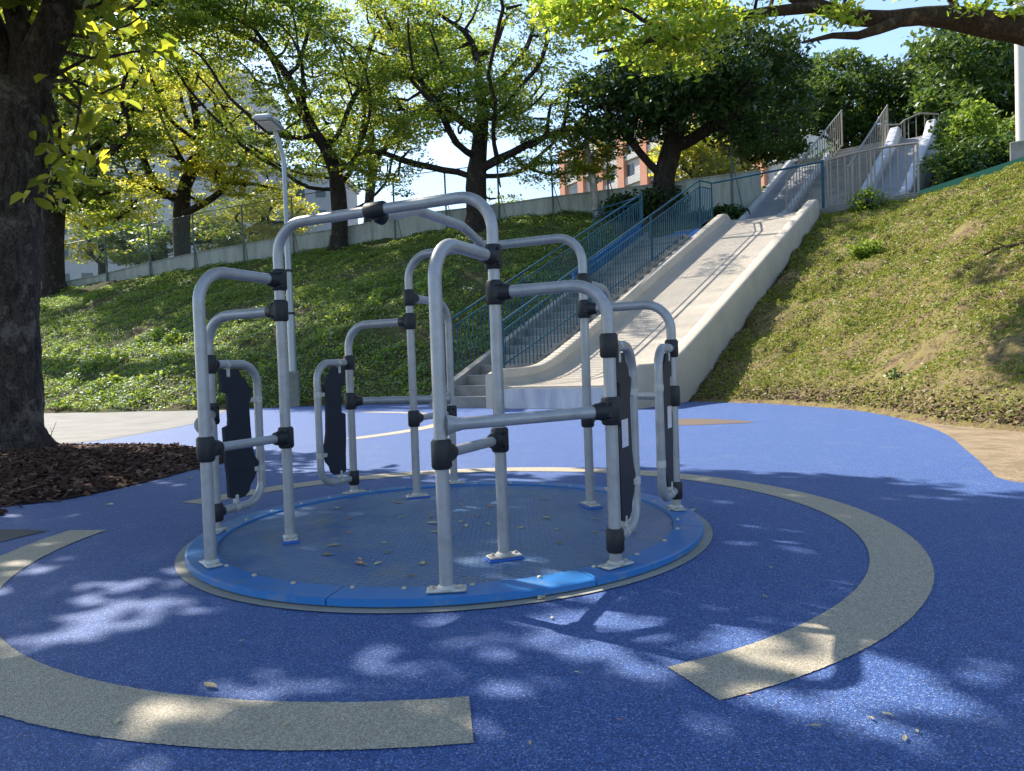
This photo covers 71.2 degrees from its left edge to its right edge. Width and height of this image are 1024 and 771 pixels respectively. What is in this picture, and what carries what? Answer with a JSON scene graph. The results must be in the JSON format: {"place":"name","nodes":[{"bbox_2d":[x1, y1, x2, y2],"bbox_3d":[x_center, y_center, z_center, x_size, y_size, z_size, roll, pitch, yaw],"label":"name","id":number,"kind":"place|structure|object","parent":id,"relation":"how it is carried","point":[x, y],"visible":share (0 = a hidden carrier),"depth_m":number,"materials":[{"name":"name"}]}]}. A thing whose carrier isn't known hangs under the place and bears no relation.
{"place":"outdoors","nodes":[
{"label":"outdoors","id":0,"kind":"place"},
{"bbox_2d":[44,408,249,443],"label":"path","id":1,"kind":"structure","parent":0,"point":[78,427],"depth_m":18.77,"materials":[{"name":"concrete"}]},
{"bbox_2d":[40,184,767,412],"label":"grass hill","id":2,"kind":"structure","parent":0,"point":[478,278],"depth_m":32.99,"materials":[{"name":"green plant"}]},
{"bbox_2d":[39,14,182,297],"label":"spreading tree","id":3,"kind":"object","parent":2,"relation":"on","point":[52,262],"visible":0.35,"depth_m":46.51,"materials":[{"name":"green plant"}]},
{"bbox_2d":[64,176,172,273],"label":"background tree","id":4,"kind":"object","parent":2,"relation":"on","point":[89,219],"visible":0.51,"depth_m":64.83,"materials":[{"name":"green plant"}]},
{"bbox_2d":[54,41,201,239],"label":"background tree","id":5,"kind":"object","parent":2,"relation":"on","point":[101,105],"visible":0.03,"depth_m":69.75,"materials":[{"name":"green plant"}]},
{"bbox_2d":[0,0,288,76],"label":"spreading tree","id":6,"kind":"object","parent":2,"relation":"on","point":[187,16],"visible":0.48,"depth_m":36.97,"materials":[{"name":"green plant"}]},
{"bbox_2d":[82,219,248,266],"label":"background tree","id":7,"kind":"object","parent":2,"relation":"on","point":[111,228],"visible":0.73,"depth_m":58.67,"materials":[{"name":"green plant"}]},
{"bbox_2d":[96,20,304,256],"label":"spreading tree","id":8,"kind":"object","parent":2,"relation":"on","point":[193,166],"visible":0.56,"depth_m":50.90,"materials":[{"name":"green plant"}]},
{"bbox_2d":[170,190,321,249],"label":"background tree","id":9,"kind":"object","parent":2,"relation":"on","point":[242,202],"visible":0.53,"depth_m":62.71,"materials":[{"name":"green plant"}]},
{"bbox_2d":[116,0,428,253],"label":"spreading tree","id":10,"kind":"object","parent":2,"relation":"on","point":[315,25],"visible":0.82,"depth_m":42.08,"materials":[{"name":"green plant"}]},
{"bbox_2d":[39,208,616,410],"bbox_3d":[-16.924,-4.492,35.914,45.917,10.798,21.323,-2,1,8],"label":"ground cover","id":11,"kind":"object","parent":2,"relation":"on","point":[116,381],"visible":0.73,"depth_m":33.67,"materials":[{"name":"green plant"}]},
{"bbox_2d":[283,8,499,222],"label":"background tree","id":12,"kind":"object","parent":2,"relation":"on","point":[455,39],"visible":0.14,"depth_m":60.36,"materials":[{"name":"green plant"}]},
{"bbox_2d":[64,127,748,288],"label":"chain link fence","id":13,"kind":"object","parent":2,"relation":"on","point":[293,233],"visible":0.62,"depth_m":45.39,"materials":[{"name":"grey metal"}]},
{"bbox_2d":[66,169,760,286],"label":"retaining wall","id":14,"kind":"structure","parent":2,"relation":"on","point":[750,189],"depth_m":44.97,"materials":[{"name":"grey concrete"}]},
{"bbox_2d":[328,0,638,231],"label":"spreading tree","id":15,"kind":"object","parent":2,"relation":"on","point":[492,91],"visible":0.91,"depth_m":42.66,"materials":[{"name":"green plant"}]},
{"bbox_2d":[548,114,621,216],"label":"sapling","id":16,"kind":"object","parent":2,"relation":"on","point":[593,180],"visible":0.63,"depth_m":42.57,"materials":[{"name":"green plant"}]},
{"bbox_2d":[599,188,647,220],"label":"shrub","id":17,"kind":"object","parent":2,"relation":"on","point":[620,197],"visible":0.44,"depth_m":41.39,"materials":[{"name":"green plant"}]},
{"bbox_2d":[627,184,691,217],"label":"shrub","id":18,"kind":"object","parent":2,"relation":"on","point":[651,197],"visible":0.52,"depth_m":40.59,"materials":[{"name":"green plant"}]},
{"bbox_2d":[554,4,827,223],"bbox_3d":[10.764,-15.696,40.199,16.597,12.924,13.650,-2,1,0],"label":"evergreen tree","id":19,"kind":"object","parent":2,"relation":"on","point":[736,96],"visible":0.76,"depth_m":38.35,"materials":[{"name":"green plant"}]},
{"bbox_2d":[646,123,764,180],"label":"background tree","id":20,"kind":"object","parent":2,"relation":"on","point":[736,161],"visible":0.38,"depth_m":51.57,"materials":[{"name":"green plant"}]},
{"bbox_2d":[675,202,750,226],"bbox_3d":[11.342,-8.999,39.933,4.710,2.439,3.969,-2,1,0],"label":"shrub","id":21,"kind":"object","parent":2,"relation":"on","point":[731,210],"visible":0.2,"depth_m":38.91,"materials":[{"name":"green plant"}]},
{"bbox_2d":[705,205,744,223],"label":"shrub","id":22,"kind":"object","parent":2,"relation":"on","point":[724,213],"visible":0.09,"depth_m":39.33,"materials":[{"name":"green plant"}]},
{"bbox_2d":[687,58,858,172],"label":"background tree","id":23,"kind":"object","parent":2,"relation":"on","point":[795,149],"visible":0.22,"depth_m":54.37,"materials":[{"name":"green plant"}]},
{"bbox_2d":[0,401,1023,770],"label":"playground surface","id":24,"kind":"object","parent":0,"point":[118,599],"visible":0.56,"depth_m":3.04,"materials":[{"name":"blue rubber"}]},
{"bbox_2d":[0,529,44,541],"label":"floor marking","id":25,"kind":"object","parent":24,"relation":"on","point":[7,534],"visible":1,"depth_m":5.29,"materials":[{"name":"rubber"}]},
{"bbox_2d":[0,442,223,514],"bbox_3d":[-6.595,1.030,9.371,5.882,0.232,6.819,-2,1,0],"label":"bark mulch","id":26,"kind":"object","parent":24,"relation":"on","point":[67,464],"visible":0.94,"depth_m":8.53,"materials":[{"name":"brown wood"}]},
{"bbox_2d":[0,0,241,450],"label":"tree","id":27,"kind":"object","parent":26,"relation":"on","point":[35,39],"visible":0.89,"depth_m":11.10,"materials":[{"name":"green plant"}]},
{"bbox_2d":[204,682,216,686],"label":"fallen leaf","id":28,"kind":"object","parent":24,"relation":"on","point":[209,684],"visible":1,"depth_m":2.53,"materials":[{"name":"beige plant"}]},
{"bbox_2d":[0,530,473,750],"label":"floor marking","id":29,"kind":"object","parent":24,"relation":"on","point":[33,691],"visible":1,"depth_m":2.31,"materials":[{"name":"beige rubber"}]},
{"bbox_2d":[253,113,300,406],"bbox_3d":[-8.017,-4.064,24.594,0.704,9.976,1.623,-2,1,6],"label":"street lamp","id":30,"kind":"object","parent":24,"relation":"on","point":[268,122],"visible":0.85,"depth_m":25.04,"materials":[{"name":"metal"}]},
{"bbox_2d":[346,412,432,438],"bbox_3d":[-2.424,0.778,16.154,2.272,0.001,8.432,-2,1,-10],"label":"floor marking","id":31,"kind":"object","parent":24,"relation":"on","point":[403,431],"visible":0.47,"depth_m":13.08,"materials":[{"name":"beige rubber"}]},
{"bbox_2d":[175,513,712,612],"bbox_3d":[-0.418,0.982,4.974,3.496,0.001,3.494,-2,1,0],"label":"carousel surround","id":32,"kind":"object","parent":24,"relation":"on","point":[184,573],"visible":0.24,"depth_m":3.46,"materials":[{"name":"rubber"}]},
{"bbox_2d":[185,191,703,606],"bbox_3d":[-0.457,-0.102,4.947,3.384,2.166,3.384,-1,2,25],"label":"merry go round","id":33,"kind":"object","parent":24,"relation":"on","point":[275,553],"visible":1,"depth_m":4.31,"materials":[{"name":"grey metal"}]},
{"bbox_2d":[184,467,934,699],"bbox_3d":[0.303,0.942,5.614,3.858,0.001,5.784,-3,2,-41],"label":"floor marking","id":34,"kind":"object","parent":24,"relation":"on","point":[889,594],"visible":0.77,"depth_m":3.03,"materials":[{"name":"beige rubber"}]},
{"bbox_2d":[678,419,751,424],"bbox_3d":[3.446,0.647,12.941,1.528,0.001,1.406,-2,1,0],"label":"floor marking","id":35,"kind":"object","parent":24,"relation":"on","point":[700,421],"visible":0.68,"depth_m":12.75,"materials":[{"name":"brown rubber"}]},
{"bbox_2d":[77,0,1023,223],"label":"sky","id":36,"kind":"structure","parent":0,"point":[443,151],"materials":[{"name":"white"}]},
{"bbox_2d":[688,161,1023,427],"bbox_3d":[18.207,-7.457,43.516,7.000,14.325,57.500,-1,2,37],"label":"slope","id":37,"kind":"structure","parent":0,"point":[776,280],"depth_m":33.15,"materials":[{"name":"green plant"}]},
{"bbox_2d":[430,224,699,407],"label":"staircase","id":38,"kind":"structure","parent":37,"relation":"on","point":[469,387],"depth_m":24.64,"materials":[{"name":"concrete"}]},
{"bbox_2d":[443,193,643,384],"bbox_3d":[1.815,-4.024,26.830,0.072,8.840,14.338,-1,2,37],"label":"stair railing","id":39,"kind":"object","parent":38,"relation":"on","point":[521,274],"visible":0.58,"depth_m":26.32,"materials":[{"name":"blue metal"}]},
{"bbox_2d":[502,180,712,368],"bbox_3d":[4.583,-4.999,27.079,0.072,8.466,16.768,-1,2,37],"label":"stair railing","id":40,"kind":"object","parent":38,"relation":"on","point":[650,224],"visible":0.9,"depth_m":26.40,"materials":[{"name":"blue metal"}]},
{"bbox_2d":[593,196,640,253],"bbox_3d":[4.914,-7.291,33.377,2.252,2.850,0.072,-2,2,21],"label":"landing railing","id":41,"kind":"object","parent":38,"relation":"on","point":[594,215],"visible":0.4,"depth_m":33.46,"materials":[{"name":"blue metal"}]},
{"bbox_2d":[485,199,819,408],"bbox_3d":[6.451,-3.767,25.622,4.500,8.183,18.522,-1,2,37],"label":"stone slide","id":42,"kind":"object","parent":37,"relation":"on","point":[710,283],"visible":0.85,"depth_m":23.74,"materials":[{"name":"stone"}]},
{"bbox_2d":[675,200,883,232],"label":"platform","id":43,"kind":"structure","parent":37,"relation":"on","point":[833,209],"depth_m":31.45,"materials":[{"name":"concrete"}]},
{"bbox_2d":[712,160,824,207],"bbox_3d":[11.699,-8.766,32.777,4.812,2.440,0.116,-1,2,22],"label":"handrail","id":44,"kind":"object","parent":43,"relation":"on","point":[822,180],"visible":0.8,"depth_m":32.16,"materials":[{"name":"metal"}]},
{"bbox_2d":[822,194,919,208],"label":"platform kerb","id":45,"kind":"structure","parent":43,"relation":"on","point":[913,196],"depth_m":29.98,"materials":[{"name":"concrete"}]},
{"bbox_2d":[826,142,919,206],"bbox_3d":[15.486,-9.023,30.821,3.626,2.360,0.100,-1,2,37],"label":"guard railing","id":46,"kind":"object","parent":43,"relation":"on","point":[870,154],"visible":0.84,"depth_m":30.72,"materials":[{"name":"silver metal"}]},
{"bbox_2d":[733,153,830,220],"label":"slide","id":47,"kind":"object","parent":37,"relation":"on","point":[770,200],"visible":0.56,"depth_m":40.58,"materials":[{"name":"grey stone"}]},
{"bbox_2d":[775,159,803,175],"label":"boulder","id":48,"kind":"object","parent":37,"relation":"on","point":[780,167],"visible":0.17,"depth_m":47.38,"materials":[{"name":"grey stone"}]},
{"bbox_2d":[795,141,885,211],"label":"staircase","id":49,"kind":"structure","parent":37,"relation":"on","point":[815,192],"depth_m":39.48,"materials":[{"name":"concrete"}]},
{"bbox_2d":[785,110,842,212],"bbox_3d":[17.481,-12.875,40.849,0.100,9.234,13.268,-1,2,37],"label":"stair railing","id":50,"kind":"object","parent":49,"relation":"on","point":[798,163],"visible":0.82,"depth_m":39.99,"materials":[{"name":"silver metal"}]},
{"bbox_2d":[847,104,888,202],"bbox_3d":[19.361,-12.515,38.606,0.100,8.492,11.868,-1,2,37],"label":"stair railing","id":51,"kind":"object","parent":49,"relation":"on","point":[869,135],"visible":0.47,"depth_m":38.13,"materials":[{"name":"silver metal"}]},
{"bbox_2d":[794,46,925,158],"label":"background tree","id":52,"kind":"object","parent":37,"relation":"on","point":[855,73],"visible":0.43,"depth_m":56.85,"materials":[{"name":"green plant"}]},
{"bbox_2d":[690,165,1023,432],"bbox_3d":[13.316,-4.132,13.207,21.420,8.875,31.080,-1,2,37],"label":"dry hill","id":53,"kind":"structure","parent":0,"point":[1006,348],"depth_m":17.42,"materials":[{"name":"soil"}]},
{"bbox_2d":[525,0,1023,84],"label":"overhanging tree","id":54,"kind":"object","parent":53,"relation":"on","point":[696,21],"visible":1,"depth_m":16.54,"materials":[{"name":"green plant"}]},
{"bbox_2d":[691,215,1023,425],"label":"leaf litter","id":55,"kind":"object","parent":53,"relation":"on","point":[984,415],"visible":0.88,"depth_m":15.13,"materials":[{"name":"brown plant"}]},
{"bbox_2d":[846,234,887,259],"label":"weed","id":56,"kind":"object","parent":53,"relation":"on","point":[862,250],"visible":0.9,"depth_m":24.65,"materials":[{"name":"green plant"}]},
{"bbox_2d":[846,185,889,211],"bbox_3d":[14.990,-7.812,30.206,1.678,1.234,1.426,-1,2,36],"label":"weed","id":57,"kind":"object","parent":53,"relation":"on","point":[870,195],"visible":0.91,"depth_m":30.05,"materials":[{"name":"green plant"}]},
{"bbox_2d":[883,367,904,379],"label":"weed","id":58,"kind":"object","parent":53,"relation":"on","point":[892,375],"visible":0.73,"depth_m":14.41,"materials":[{"name":"green plant"}]},
{"bbox_2d":[981,241,1023,256],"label":"fallen branch","id":59,"kind":"object","parent":53,"relation":"on","point":[1006,246],"visible":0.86,"depth_m":17.77,"materials":[{"name":"brown wood"}]},
{"bbox_2d":[846,409,1023,482],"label":"sandy ground","id":60,"kind":"structure","parent":0,"point":[998,453],"depth_m":8.21,"materials":[{"name":"beige sand"}]},
{"bbox_2d":[929,158,1009,186],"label":"slope","id":61,"kind":"structure","parent":0,"point":[931,185],"depth_m":35.51,"materials":[{"name":"green plant"}]},
{"bbox_2d":[794,148,940,164],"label":"platform","id":62,"kind":"structure","parent":61,"relation":"on","point":[795,162],"depth_m":46.37,"materials":[{"name":"concrete"}]},
{"bbox_2d":[884,112,938,138],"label":"guard railing","id":63,"kind":"object","parent":62,"relation":"on","point":[903,122],"visible":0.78,"depth_m":43.05,"materials":[{"name":"silver metal"}]},
{"bbox_2d":[851,119,937,201],"bbox_3d":[20.464,-11.026,37.742,2.400,8.381,12.400,-1,2,37],"label":"slide","id":64,"kind":"object","parent":61,"relation":"on","point":[924,141],"visible":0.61,"depth_m":38.05,"materials":[{"name":"grey stone"}]},
{"bbox_2d":[856,47,947,141],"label":"background tree","id":65,"kind":"object","parent":61,"relation":"on","point":[894,79],"visible":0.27,"depth_m":55.14,"materials":[{"name":"green plant"}]},
{"bbox_2d":[925,107,979,161],"bbox_3d":[22.097,-12.382,35.661,2.682,3.282,2.293,-3,2,-37],"label":"shrub","id":66,"kind":"object","parent":61,"relation":"on","point":[941,126],"visible":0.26,"depth_m":35.58,"materials":[{"name":"green plant"}]},
{"bbox_2d":[915,136,998,185],"bbox_3d":[19.462,-9.616,31.298,2.856,2.430,2.927,-3,2,-44],"label":"shrub","id":67,"kind":"object","parent":61,"relation":"on","point":[966,161],"visible":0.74,"depth_m":30.78,"materials":[{"name":"green plant"}]},
{"bbox_2d":[900,26,1014,127],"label":"background tree","id":68,"kind":"object","parent":61,"relation":"on","point":[975,68],"visible":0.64,"depth_m":42.77,"materials":[{"name":"green plant"}]},
{"bbox_2d":[940,96,1008,164],"bbox_3d":[21.409,-11.469,33.359,2.712,3.922,2.855,-2,1,0],"label":"shrub","id":69,"kind":"object","parent":61,"relation":"on","point":[958,119],"visible":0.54,"depth_m":33.09,"materials":[{"name":"green plant"}]},
{"bbox_2d":[954,129,1015,167],"bbox_3d":[21.465,-10.294,31.699,3.283,1.923,2.920,-3,2,-36],"label":"shrub","id":70,"kind":"object","parent":61,"relation":"on","point":[1001,148],"visible":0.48,"depth_m":31.26,"materials":[{"name":"green plant"}]},
{"bbox_2d":[956,112,1015,145],"bbox_3d":[24.218,-12.556,35.838,3.839,2.003,3.413,-2,1,0],"label":"shrub","id":71,"kind":"object","parent":61,"relation":"on","point":[1010,125],"visible":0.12,"depth_m":34.99,"materials":[{"name":"green plant"}]},
{"bbox_2d":[997,115,1014,131],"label":"boundary wall","id":72,"kind":"structure","parent":61,"relation":"on","point":[1009,121],"depth_m":35.85,"materials":[{"name":"grey concrete"}]},
{"bbox_2d":[1010,2,1023,160],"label":"lamp post","id":73,"kind":"object","parent":61,"relation":"on","point":[1017,149],"visible":0.63,"depth_m":27.99,"materials":[{"name":"metal"}]},
{"label":"ground","id":74,"kind":"structure","parent":0,"visible":0},
{"bbox_2d":[50,70,280,280],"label":"tower block","id":75,"kind":"structure","parent":74,"relation":"on","point":[167,214],"depth_m":104.30,"materials":[{"name":"grey concrete"}]},
{"bbox_2d":[81,273,92,276],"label":"window","id":76,"kind":"structure","parent":75,"relation":"in","point":[89,274],"depth_m":104.49,"materials":[{"name":"grey glass"}]},
{"bbox_2d":[170,170,180,180],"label":"window","id":77,"kind":"structure","parent":75,"relation":"in","point":[177,173],"depth_m":104.14,"materials":[{"name":"grey glass"}]},
{"bbox_2d":[194,194,204,203],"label":"window","id":78,"kind":"structure","parent":75,"relation":"in","point":[201,195],"depth_m":104.24,"materials":[{"name":"grey glass"}]},
{"bbox_2d":[218,195,228,203],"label":"window","id":79,"kind":"structure","parent":75,"relation":"in","point":[221,195],"depth_m":104.24,"materials":[{"name":"grey glass"}]},
{"bbox_2d":[278,167,359,233],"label":"tower block","id":80,"kind":"structure","parent":74,"relation":"on","point":[305,190],"depth_m":117.25,"materials":[{"name":"grey concrete"}]},
{"bbox_2d":[295,189,304,197],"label":"window","id":81,"kind":"structure","parent":80,"relation":"in","point":[299,191],"depth_m":117.14,"materials":[{"name":"grey glass"}]},
{"bbox_2d":[315,190,325,196],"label":"window","id":82,"kind":"structure","parent":80,"relation":"in","point":[317,195],"depth_m":117.14,"materials":[{"name":"grey glass"}]},
{"bbox_2d":[559,68,847,194],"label":"apartment block","id":83,"kind":"structure","parent":74,"relation":"on","point":[767,178],"depth_m":105.56,"materials":[{"name":"red brick"}]},
{"bbox_2d":[627,163,633,176],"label":"window","id":84,"kind":"structure","parent":83,"relation":"in","point":[628,171],"depth_m":106.18,"materials":[{"name":"grey glass"}]},
{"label":"ramp","id":85,"kind":"structure","parent":0,"visible":0},
{"bbox_2d":[919,157,1023,193],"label":"ramp kerb","id":86,"kind":"structure","parent":85,"relation":"on","point":[978,174],"depth_m":28.44,"materials":[{"name":"green paint"}]}
]}

